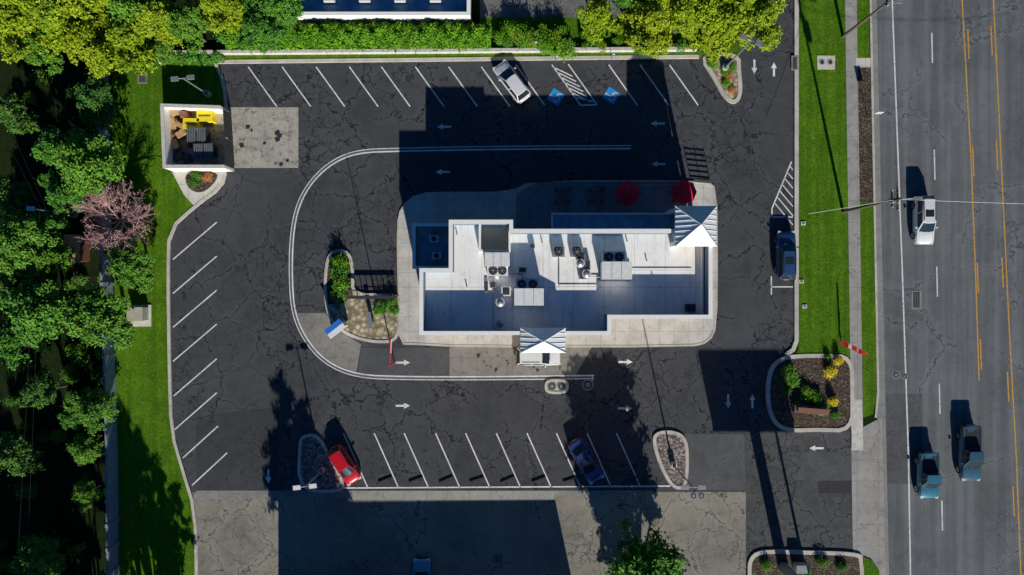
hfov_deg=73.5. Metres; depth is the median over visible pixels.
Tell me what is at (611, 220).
patio canopy
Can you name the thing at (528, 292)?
rooftop air conditioner
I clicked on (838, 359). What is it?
shrub
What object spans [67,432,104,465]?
deciduous tree
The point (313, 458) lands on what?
kerbed island
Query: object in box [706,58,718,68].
shrub
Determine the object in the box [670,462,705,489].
parking lot lamp
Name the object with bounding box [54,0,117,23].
deciduous tree
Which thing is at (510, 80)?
parked car
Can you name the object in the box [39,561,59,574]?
shrub
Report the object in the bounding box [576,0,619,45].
deciduous tree
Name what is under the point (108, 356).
boundary wall
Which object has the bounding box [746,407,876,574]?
ground
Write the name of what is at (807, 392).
shrub
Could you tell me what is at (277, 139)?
oil spots
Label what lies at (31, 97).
shrub
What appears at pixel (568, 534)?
neighbor pavement
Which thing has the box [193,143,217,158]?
dumpster
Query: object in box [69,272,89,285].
shrub
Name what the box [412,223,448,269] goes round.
side wing
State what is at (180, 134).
cardboard boxes
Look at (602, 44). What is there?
shrub
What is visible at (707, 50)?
deciduous tree
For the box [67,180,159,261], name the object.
flowering bare tree
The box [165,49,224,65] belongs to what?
hedge
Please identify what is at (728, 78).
shrub
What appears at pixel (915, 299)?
storm drain
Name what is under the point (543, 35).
shrub
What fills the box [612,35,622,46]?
shrub
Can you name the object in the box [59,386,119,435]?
deciduous tree
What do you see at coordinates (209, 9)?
deciduous tree
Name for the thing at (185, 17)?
deciduous tree
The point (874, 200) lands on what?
road kerb
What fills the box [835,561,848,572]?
shrub
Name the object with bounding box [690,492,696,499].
manhole cover
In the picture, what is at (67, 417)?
deciduous tree
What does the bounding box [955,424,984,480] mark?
pickup truck
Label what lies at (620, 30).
shrub
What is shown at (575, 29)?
grass strip
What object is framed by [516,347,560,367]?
drive through suv
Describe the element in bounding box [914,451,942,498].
pickup truck
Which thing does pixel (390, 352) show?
clearance bar
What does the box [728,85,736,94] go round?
shrub
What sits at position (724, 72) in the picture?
shrub
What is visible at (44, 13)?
deciduous tree
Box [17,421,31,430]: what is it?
shrub
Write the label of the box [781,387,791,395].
shrub
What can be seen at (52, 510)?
woodland ground
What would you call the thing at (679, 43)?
shrub
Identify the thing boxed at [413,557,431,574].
parked car
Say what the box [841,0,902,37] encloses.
utility pole
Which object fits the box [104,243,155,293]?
deciduous tree
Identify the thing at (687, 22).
deciduous tree
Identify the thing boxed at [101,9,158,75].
deciduous tree
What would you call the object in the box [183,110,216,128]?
yellow recycling bin
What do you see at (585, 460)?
parked car
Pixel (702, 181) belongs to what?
slatted screen
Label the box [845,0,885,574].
sidewalk
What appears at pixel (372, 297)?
order lane railing
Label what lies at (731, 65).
shrub
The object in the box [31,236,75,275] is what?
deciduous tree
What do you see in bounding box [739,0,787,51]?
deciduous tree
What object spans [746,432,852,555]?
driveway
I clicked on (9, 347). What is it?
deciduous tree
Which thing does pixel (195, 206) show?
lot kerb
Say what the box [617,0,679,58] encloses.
deciduous tree
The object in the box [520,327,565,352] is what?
corner tower
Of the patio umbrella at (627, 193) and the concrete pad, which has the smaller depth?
the patio umbrella at (627, 193)
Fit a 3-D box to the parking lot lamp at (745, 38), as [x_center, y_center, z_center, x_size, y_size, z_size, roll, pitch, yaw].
[21.600,-22.267,65.815,2.200,8.170,0.585,23,90,0]
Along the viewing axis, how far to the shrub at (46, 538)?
69.54 m
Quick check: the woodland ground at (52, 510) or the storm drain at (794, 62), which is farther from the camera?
the woodland ground at (52, 510)
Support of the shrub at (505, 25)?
on the grass strip at (575, 29)
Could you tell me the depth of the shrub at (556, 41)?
68.58 m
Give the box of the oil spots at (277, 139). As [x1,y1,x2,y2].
[181,72,638,471]
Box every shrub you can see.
[0,203,21,214]
[0,430,18,446]
[0,553,14,573]
[1,431,13,443]
[3,394,22,406]
[7,360,25,368]
[13,480,39,499]
[17,350,29,367]
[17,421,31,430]
[23,90,37,106]
[33,69,52,83]
[37,534,55,553]
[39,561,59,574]
[41,124,54,131]
[48,429,69,443]
[58,364,79,382]
[64,279,77,289]
[64,339,89,358]
[64,374,79,382]
[64,391,71,398]
[66,543,82,556]
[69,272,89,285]
[69,348,91,370]
[73,541,88,551]
[77,499,92,511]
[89,365,102,384]
[93,347,101,360]
[187,177,199,188]
[189,171,203,182]
[202,172,212,182]
[212,27,229,46]
[328,251,350,268]
[328,265,353,280]
[331,276,349,291]
[331,287,349,303]
[372,305,383,316]
[373,299,389,313]
[384,292,399,307]
[389,305,399,316]
[493,31,506,45]
[498,26,506,37]
[500,19,521,38]
[501,36,514,47]
[506,24,516,38]
[511,28,521,44]
[513,33,530,48]
[514,22,530,37]
[515,29,532,46]
[525,31,537,50]
[527,28,539,43]
[536,30,550,46]
[536,38,550,55]
[537,22,546,32]
[538,31,549,41]
[541,39,551,54]
[545,26,562,38]
[546,29,561,40]
[547,32,559,41]
[547,42,559,56]
[554,38,563,52]
[558,25,568,37]
[558,37,578,62]
[559,39,570,50]
[560,36,578,52]
[581,41,589,48]
[589,40,600,46]
[596,42,606,53]
[602,28,609,37]
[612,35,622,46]
[615,25,624,35]
[623,32,633,44]
[674,38,686,53]
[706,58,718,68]
[721,70,730,76]
[722,79,731,88]
[724,73,732,83]
[728,62,738,72]
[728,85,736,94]
[760,559,773,572]
[780,363,798,382]
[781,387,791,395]
[785,375,799,389]
[799,385,816,402]
[809,391,823,405]
[814,555,829,568]
[816,401,829,419]
[823,365,838,377]
[827,395,838,406]
[830,411,842,418]
[833,356,844,365]
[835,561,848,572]
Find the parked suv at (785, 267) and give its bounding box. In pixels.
[774,231,798,279]
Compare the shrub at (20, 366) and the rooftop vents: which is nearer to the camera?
the rooftop vents
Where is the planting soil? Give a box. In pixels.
[327,253,350,304]
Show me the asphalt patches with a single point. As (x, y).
(246, 441)
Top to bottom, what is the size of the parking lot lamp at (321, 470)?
5.970 m
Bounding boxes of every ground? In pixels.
[0,0,224,574]
[225,0,479,25]
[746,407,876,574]
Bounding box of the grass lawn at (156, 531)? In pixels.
[112,60,223,574]
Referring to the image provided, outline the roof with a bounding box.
[426,225,700,329]
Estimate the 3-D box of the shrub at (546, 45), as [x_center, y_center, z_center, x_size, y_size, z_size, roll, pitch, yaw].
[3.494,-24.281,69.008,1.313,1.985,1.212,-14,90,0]
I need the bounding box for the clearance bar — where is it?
[389,339,394,365]
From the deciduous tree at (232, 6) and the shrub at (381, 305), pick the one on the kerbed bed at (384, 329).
the shrub at (381, 305)
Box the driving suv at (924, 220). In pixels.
[910,195,937,244]
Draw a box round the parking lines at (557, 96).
[173,60,823,488]
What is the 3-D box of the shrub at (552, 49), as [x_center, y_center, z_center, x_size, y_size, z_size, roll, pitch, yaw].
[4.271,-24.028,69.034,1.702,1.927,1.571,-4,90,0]
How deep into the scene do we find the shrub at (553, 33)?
68.66 m
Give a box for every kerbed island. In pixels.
[297,433,343,492]
[545,379,568,393]
[653,430,688,488]
[702,52,741,103]
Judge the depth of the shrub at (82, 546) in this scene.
69.11 m
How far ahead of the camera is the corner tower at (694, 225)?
62.19 m
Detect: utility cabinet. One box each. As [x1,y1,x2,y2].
[126,305,151,325]
[793,562,808,573]
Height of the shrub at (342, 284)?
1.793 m
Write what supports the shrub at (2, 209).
on the woodland ground at (52, 510)
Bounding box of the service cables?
[0,123,45,574]
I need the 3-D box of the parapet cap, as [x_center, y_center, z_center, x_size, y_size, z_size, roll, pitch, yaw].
[4.974,-0.934,63.250,27.028,0.100,10.630,0,90,0]
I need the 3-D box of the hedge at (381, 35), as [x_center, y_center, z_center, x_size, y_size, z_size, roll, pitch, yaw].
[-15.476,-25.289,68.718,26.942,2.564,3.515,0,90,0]
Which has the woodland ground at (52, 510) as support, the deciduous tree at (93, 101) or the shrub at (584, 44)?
the deciduous tree at (93, 101)
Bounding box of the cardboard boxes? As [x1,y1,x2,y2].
[169,110,193,164]
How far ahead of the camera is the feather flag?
68.37 m
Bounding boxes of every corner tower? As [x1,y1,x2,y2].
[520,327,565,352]
[664,205,716,246]
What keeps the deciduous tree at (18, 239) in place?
on the woodland ground at (52, 510)
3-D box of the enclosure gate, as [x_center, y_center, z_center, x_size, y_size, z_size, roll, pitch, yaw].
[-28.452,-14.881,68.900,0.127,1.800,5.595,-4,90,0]
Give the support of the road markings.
on the road
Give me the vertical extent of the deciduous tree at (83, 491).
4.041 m
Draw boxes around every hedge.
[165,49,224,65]
[220,20,491,53]
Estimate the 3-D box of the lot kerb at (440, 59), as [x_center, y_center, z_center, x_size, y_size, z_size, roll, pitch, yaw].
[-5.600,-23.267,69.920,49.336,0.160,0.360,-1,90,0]
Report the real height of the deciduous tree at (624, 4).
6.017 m
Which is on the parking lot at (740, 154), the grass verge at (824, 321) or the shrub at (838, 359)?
the grass verge at (824, 321)
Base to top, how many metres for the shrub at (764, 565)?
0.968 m
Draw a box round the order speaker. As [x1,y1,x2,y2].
[366,312,373,327]
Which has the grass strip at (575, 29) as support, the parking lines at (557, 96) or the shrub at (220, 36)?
the shrub at (220, 36)
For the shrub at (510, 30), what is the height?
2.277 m
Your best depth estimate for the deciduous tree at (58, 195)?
64.98 m
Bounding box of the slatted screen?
[692,178,715,182]
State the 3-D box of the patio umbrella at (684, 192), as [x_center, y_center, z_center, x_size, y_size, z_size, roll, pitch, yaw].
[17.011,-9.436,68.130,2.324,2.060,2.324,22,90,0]
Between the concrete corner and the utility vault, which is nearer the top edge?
the utility vault
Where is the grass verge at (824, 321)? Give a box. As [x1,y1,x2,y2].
[795,0,879,574]
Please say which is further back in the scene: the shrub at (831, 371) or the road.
the road
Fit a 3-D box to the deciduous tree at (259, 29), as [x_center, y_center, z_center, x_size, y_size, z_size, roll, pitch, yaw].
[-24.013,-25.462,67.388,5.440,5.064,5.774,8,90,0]
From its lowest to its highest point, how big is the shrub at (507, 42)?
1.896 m
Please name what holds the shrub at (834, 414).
on the kerbed bed at (810, 369)
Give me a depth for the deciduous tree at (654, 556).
62.33 m
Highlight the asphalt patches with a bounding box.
[196,348,921,492]
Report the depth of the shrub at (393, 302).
69.45 m
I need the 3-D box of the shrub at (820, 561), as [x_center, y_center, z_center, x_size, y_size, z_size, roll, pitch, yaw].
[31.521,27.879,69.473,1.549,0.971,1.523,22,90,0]
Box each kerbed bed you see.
[184,171,218,193]
[324,249,400,342]
[747,549,863,574]
[766,354,853,431]
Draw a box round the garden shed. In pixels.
[56,234,89,262]
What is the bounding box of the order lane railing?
[349,296,396,298]
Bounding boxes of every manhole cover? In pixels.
[547,382,556,390]
[557,382,565,390]
[582,379,593,390]
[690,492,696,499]
[698,492,704,499]
[892,371,899,378]
[901,373,907,379]
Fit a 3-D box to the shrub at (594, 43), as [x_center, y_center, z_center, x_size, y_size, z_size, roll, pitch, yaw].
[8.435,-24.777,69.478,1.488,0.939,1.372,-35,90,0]
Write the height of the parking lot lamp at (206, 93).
5.570 m
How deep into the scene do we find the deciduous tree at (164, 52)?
66.88 m
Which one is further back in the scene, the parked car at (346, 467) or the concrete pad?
the concrete pad
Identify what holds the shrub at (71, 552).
on the woodland ground at (52, 510)
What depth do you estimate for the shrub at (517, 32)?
68.69 m
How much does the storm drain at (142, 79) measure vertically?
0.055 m
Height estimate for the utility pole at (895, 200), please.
10.500 m
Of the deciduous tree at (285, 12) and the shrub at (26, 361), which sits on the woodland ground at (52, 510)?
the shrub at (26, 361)
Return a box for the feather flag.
[840,338,867,354]
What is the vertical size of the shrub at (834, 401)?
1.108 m
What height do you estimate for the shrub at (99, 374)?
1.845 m
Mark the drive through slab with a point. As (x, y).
(341, 349)
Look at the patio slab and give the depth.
69.86 m
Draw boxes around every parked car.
[326,443,361,485]
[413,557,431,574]
[493,59,531,103]
[567,436,603,484]
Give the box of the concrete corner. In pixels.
[172,171,222,204]
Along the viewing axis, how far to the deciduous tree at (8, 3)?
64.42 m
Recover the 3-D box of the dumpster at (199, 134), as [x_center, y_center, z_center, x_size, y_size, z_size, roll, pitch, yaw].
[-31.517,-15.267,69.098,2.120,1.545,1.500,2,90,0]
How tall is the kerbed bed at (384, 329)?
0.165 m
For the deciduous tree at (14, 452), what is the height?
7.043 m
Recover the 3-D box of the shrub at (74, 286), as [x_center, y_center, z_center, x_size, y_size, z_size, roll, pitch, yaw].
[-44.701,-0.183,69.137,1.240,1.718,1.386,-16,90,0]
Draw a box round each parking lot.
[170,0,851,567]
[480,0,636,16]
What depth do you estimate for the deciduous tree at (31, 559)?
64.50 m
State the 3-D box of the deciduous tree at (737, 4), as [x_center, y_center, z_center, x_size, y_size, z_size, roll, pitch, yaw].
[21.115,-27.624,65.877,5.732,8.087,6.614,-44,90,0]
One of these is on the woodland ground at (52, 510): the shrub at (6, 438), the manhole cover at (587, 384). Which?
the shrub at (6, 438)
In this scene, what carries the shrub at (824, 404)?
on the kerbed bed at (810, 369)
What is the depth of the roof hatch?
64.40 m
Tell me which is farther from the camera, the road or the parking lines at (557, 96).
the road
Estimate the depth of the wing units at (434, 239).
66.22 m
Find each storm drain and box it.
[137,74,146,83]
[492,553,503,563]
[791,56,797,69]
[911,291,920,308]
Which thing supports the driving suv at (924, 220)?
on the road
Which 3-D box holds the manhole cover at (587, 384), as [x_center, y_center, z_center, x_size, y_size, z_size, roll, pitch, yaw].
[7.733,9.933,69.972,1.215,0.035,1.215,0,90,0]
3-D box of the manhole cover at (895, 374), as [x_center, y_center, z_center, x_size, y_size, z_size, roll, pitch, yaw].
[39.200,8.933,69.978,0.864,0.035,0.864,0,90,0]
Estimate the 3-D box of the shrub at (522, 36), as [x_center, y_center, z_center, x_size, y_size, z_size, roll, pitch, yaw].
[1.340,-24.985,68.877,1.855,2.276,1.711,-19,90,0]
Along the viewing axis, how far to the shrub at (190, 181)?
69.58 m
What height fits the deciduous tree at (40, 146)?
6.062 m
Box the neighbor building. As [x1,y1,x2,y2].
[296,0,470,23]
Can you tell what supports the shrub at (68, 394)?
on the woodland ground at (52, 510)
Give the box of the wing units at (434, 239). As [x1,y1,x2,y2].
[429,235,441,258]
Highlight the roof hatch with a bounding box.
[685,304,695,311]
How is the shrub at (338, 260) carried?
on the planting soil
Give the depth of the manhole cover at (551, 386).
69.82 m
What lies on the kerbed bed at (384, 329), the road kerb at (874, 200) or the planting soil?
the planting soil
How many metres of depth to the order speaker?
68.64 m
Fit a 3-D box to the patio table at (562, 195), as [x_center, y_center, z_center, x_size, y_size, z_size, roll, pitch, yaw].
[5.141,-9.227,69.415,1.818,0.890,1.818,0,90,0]
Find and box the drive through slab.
[298,313,590,375]
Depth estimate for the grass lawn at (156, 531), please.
69.90 m
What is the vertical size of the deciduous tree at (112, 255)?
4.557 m
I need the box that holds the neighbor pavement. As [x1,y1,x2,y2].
[192,492,745,574]
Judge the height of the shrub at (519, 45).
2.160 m
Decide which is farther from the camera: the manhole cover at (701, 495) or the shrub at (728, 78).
the manhole cover at (701, 495)
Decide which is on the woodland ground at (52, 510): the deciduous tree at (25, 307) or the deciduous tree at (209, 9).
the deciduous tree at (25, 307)
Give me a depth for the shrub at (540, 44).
69.09 m
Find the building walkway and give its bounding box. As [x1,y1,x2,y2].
[397,180,717,346]
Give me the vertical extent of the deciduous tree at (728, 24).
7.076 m
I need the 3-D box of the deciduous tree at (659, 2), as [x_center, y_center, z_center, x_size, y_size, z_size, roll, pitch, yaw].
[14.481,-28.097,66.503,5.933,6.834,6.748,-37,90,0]
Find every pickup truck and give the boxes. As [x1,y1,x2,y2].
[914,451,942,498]
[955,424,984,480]
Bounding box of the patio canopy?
[551,213,673,228]
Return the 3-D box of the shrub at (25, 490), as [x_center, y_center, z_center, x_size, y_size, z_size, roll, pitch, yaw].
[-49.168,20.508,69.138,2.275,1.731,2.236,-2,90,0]
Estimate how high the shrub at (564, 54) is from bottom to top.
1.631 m
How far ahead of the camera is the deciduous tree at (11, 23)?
64.46 m
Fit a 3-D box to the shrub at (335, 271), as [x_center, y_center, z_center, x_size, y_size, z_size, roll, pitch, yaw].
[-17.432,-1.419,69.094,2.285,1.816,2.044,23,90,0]
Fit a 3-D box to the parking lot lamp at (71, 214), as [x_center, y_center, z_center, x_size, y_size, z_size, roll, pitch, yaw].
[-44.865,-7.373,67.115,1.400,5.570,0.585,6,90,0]
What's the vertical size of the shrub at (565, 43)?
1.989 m
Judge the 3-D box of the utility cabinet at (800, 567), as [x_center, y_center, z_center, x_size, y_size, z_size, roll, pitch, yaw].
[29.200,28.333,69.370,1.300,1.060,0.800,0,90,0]
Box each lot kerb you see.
[167,62,227,574]
[217,55,698,63]
[785,0,798,355]
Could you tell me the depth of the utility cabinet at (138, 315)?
69.01 m
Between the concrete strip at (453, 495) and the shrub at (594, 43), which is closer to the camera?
the shrub at (594, 43)
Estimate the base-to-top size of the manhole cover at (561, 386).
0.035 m
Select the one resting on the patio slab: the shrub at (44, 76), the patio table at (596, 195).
the patio table at (596, 195)
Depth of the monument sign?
68.75 m
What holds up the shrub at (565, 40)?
on the grass strip at (575, 29)
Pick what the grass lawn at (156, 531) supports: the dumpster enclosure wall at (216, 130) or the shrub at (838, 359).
the dumpster enclosure wall at (216, 130)
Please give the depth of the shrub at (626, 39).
69.44 m
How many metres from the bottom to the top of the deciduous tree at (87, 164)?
7.020 m
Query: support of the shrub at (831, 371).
on the kerbed bed at (810, 369)
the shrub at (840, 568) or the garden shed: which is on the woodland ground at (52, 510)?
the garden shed
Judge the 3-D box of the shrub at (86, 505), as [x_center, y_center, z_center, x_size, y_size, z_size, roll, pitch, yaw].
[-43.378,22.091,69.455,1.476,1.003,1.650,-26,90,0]
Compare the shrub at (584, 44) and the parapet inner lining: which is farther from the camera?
the shrub at (584, 44)
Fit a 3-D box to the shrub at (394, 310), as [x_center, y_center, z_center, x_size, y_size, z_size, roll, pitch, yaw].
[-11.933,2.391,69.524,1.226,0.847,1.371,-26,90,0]
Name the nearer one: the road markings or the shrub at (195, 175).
the shrub at (195, 175)
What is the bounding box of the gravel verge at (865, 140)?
[858,67,872,201]
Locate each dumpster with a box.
[186,126,210,142]
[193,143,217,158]
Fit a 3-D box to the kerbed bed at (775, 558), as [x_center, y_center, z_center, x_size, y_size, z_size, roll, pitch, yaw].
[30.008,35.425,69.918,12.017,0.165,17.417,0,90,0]
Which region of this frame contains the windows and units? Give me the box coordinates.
[305,0,468,21]
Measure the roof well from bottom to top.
1.100 m
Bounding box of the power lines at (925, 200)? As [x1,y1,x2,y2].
[808,199,1021,213]
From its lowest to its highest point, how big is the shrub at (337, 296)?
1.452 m
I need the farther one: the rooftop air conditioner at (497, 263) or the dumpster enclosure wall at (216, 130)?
the dumpster enclosure wall at (216, 130)
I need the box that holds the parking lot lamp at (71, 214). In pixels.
[26,206,78,217]
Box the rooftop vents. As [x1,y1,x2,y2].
[443,234,691,327]
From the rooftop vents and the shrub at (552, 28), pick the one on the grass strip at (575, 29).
the shrub at (552, 28)
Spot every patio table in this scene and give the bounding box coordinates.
[554,187,571,204]
[587,187,604,204]
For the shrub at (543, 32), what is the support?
on the grass strip at (575, 29)
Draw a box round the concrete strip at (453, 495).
[196,491,652,499]
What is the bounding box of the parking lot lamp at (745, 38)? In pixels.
[721,33,763,70]
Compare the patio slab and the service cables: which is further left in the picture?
the service cables
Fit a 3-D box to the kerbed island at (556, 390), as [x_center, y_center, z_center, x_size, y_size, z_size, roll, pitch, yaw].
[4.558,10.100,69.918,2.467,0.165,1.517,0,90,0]
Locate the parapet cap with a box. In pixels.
[419,220,712,334]
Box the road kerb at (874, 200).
[869,0,878,417]
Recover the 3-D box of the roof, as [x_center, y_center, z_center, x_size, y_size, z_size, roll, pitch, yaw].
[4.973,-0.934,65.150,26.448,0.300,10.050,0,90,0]
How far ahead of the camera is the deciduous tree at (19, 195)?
65.40 m
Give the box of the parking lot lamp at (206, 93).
[170,74,210,96]
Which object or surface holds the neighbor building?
on the planting ground at (475, 11)
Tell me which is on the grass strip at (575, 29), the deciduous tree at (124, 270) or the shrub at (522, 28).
the shrub at (522, 28)
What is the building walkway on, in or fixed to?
on the parking lot at (740, 154)
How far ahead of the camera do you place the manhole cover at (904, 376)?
69.97 m
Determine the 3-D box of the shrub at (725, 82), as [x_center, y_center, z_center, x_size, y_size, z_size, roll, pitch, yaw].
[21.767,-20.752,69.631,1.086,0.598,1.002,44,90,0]
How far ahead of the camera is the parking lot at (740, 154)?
70.00 m
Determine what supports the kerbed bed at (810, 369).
on the parking lot at (740, 154)
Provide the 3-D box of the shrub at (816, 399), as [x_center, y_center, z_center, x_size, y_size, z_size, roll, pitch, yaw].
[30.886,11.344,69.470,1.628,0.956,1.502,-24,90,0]
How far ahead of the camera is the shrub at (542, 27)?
68.92 m
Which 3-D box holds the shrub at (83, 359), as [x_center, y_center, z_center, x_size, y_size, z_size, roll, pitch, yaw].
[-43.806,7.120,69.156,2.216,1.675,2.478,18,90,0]
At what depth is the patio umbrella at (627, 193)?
67.52 m
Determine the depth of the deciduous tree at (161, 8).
64.46 m
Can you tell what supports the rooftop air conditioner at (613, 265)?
on the roof
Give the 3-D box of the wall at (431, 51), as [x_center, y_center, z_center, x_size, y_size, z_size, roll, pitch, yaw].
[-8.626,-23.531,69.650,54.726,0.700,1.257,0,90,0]
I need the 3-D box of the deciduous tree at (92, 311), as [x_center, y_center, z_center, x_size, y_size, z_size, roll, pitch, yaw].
[-39.212,2.987,66.384,6.363,7.072,6.927,-14,90,0]
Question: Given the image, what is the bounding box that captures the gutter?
[869,0,888,574]
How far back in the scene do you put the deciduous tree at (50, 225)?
65.64 m
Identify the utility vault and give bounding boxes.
[817,55,834,68]
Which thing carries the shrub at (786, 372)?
on the kerbed bed at (810, 369)
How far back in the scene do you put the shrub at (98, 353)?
69.30 m
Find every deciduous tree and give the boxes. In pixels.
[0,0,35,35]
[0,2,53,65]
[0,91,42,134]
[0,177,44,214]
[0,208,58,282]
[0,268,29,297]
[0,271,77,344]
[0,306,49,370]
[0,431,46,477]
[9,533,70,574]
[15,23,64,75]
[16,0,90,54]
[18,364,68,408]
[27,208,69,245]
[30,126,76,166]
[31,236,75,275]
[34,169,91,216]
[43,127,125,197]
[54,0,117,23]
[57,403,82,430]
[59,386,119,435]
[60,5,126,82]
[62,285,135,352]
[65,76,117,131]
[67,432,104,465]
[71,480,102,503]
[100,0,160,33]
[100,245,135,265]
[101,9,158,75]
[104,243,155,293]
[130,0,184,48]
[143,36,176,65]
[163,1,211,54]
[195,0,241,33]
[221,0,249,30]
[235,0,290,55]
[259,0,302,32]
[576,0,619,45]
[604,518,689,574]
[610,0,646,9]
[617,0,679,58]
[630,0,699,24]
[631,30,651,56]
[649,0,722,47]
[685,14,729,61]
[696,0,753,63]
[715,0,767,28]
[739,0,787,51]
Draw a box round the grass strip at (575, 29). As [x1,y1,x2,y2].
[221,2,738,59]
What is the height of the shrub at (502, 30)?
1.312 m
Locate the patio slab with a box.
[516,185,692,228]
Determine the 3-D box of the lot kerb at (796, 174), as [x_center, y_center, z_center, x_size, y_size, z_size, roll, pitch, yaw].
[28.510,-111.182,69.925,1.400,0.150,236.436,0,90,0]
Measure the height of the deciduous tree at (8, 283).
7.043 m
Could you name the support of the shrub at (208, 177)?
on the kerbed bed at (206, 186)
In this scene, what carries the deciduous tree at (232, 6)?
on the planting ground at (475, 11)
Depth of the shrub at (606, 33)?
69.49 m
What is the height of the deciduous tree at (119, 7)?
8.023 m
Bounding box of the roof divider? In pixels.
[701,246,703,313]
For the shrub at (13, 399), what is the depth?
69.19 m
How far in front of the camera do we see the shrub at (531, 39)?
68.51 m
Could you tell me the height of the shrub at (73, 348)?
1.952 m
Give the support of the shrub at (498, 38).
on the grass strip at (575, 29)
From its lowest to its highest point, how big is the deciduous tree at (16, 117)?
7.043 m
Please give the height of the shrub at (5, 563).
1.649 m
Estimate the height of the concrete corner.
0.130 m
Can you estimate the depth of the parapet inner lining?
64.15 m
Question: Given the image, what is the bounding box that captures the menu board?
[324,319,347,338]
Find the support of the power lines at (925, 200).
attached to the utility pole at (895, 200)
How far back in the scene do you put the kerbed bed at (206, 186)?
69.85 m
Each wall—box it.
[97,74,119,574]
[158,46,696,63]
[160,103,234,171]
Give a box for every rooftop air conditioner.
[485,252,510,275]
[513,279,543,305]
[599,251,631,279]
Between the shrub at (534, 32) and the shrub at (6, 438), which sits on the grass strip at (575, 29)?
the shrub at (534, 32)
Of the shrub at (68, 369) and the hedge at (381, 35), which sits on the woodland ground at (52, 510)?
the shrub at (68, 369)
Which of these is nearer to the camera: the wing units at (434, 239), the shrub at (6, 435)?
the wing units at (434, 239)
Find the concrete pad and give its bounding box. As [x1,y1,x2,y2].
[228,107,297,167]
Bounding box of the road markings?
[891,0,1020,574]
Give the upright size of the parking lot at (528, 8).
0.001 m
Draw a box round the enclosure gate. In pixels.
[223,109,234,168]
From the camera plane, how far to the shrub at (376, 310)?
69.54 m
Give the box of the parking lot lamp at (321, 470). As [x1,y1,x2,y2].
[293,467,324,489]
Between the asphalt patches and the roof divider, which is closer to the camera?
the roof divider
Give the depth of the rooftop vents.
64.30 m
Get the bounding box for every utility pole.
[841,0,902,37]
[841,184,922,212]
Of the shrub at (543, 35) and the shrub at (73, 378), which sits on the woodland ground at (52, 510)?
the shrub at (73, 378)
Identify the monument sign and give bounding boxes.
[792,404,828,414]
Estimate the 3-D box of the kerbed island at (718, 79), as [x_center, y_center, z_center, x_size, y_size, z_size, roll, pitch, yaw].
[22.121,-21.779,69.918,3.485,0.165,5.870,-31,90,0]
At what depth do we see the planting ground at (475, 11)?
69.89 m
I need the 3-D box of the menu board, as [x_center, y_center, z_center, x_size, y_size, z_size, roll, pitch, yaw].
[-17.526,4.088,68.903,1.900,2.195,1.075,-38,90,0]
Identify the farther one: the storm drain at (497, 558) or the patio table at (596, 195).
the storm drain at (497, 558)
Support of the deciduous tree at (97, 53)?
on the woodland ground at (52, 510)
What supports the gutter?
on the road
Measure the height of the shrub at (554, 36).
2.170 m
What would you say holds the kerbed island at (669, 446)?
on the parking lot at (740, 154)
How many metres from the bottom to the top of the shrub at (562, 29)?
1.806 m
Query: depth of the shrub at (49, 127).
69.40 m
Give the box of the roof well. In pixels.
[479,224,510,251]
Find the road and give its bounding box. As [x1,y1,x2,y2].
[877,0,1023,574]
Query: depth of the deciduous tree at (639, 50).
67.11 m
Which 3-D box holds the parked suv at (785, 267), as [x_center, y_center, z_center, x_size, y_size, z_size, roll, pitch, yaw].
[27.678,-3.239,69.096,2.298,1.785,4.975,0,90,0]
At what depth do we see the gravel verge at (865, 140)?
69.91 m
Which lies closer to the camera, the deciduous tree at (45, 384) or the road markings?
the deciduous tree at (45, 384)
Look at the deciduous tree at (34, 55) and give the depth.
65.79 m
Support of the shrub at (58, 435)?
on the woodland ground at (52, 510)
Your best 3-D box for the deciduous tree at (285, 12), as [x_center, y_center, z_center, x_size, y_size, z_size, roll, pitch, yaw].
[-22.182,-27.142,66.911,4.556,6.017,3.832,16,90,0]
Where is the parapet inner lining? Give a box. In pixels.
[423,224,707,330]
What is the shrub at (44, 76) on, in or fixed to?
on the woodland ground at (52, 510)
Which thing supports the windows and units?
in the neighbor building
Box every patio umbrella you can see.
[615,181,639,205]
[671,179,696,204]
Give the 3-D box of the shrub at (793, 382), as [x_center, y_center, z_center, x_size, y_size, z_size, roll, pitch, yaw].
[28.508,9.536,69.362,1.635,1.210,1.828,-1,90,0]

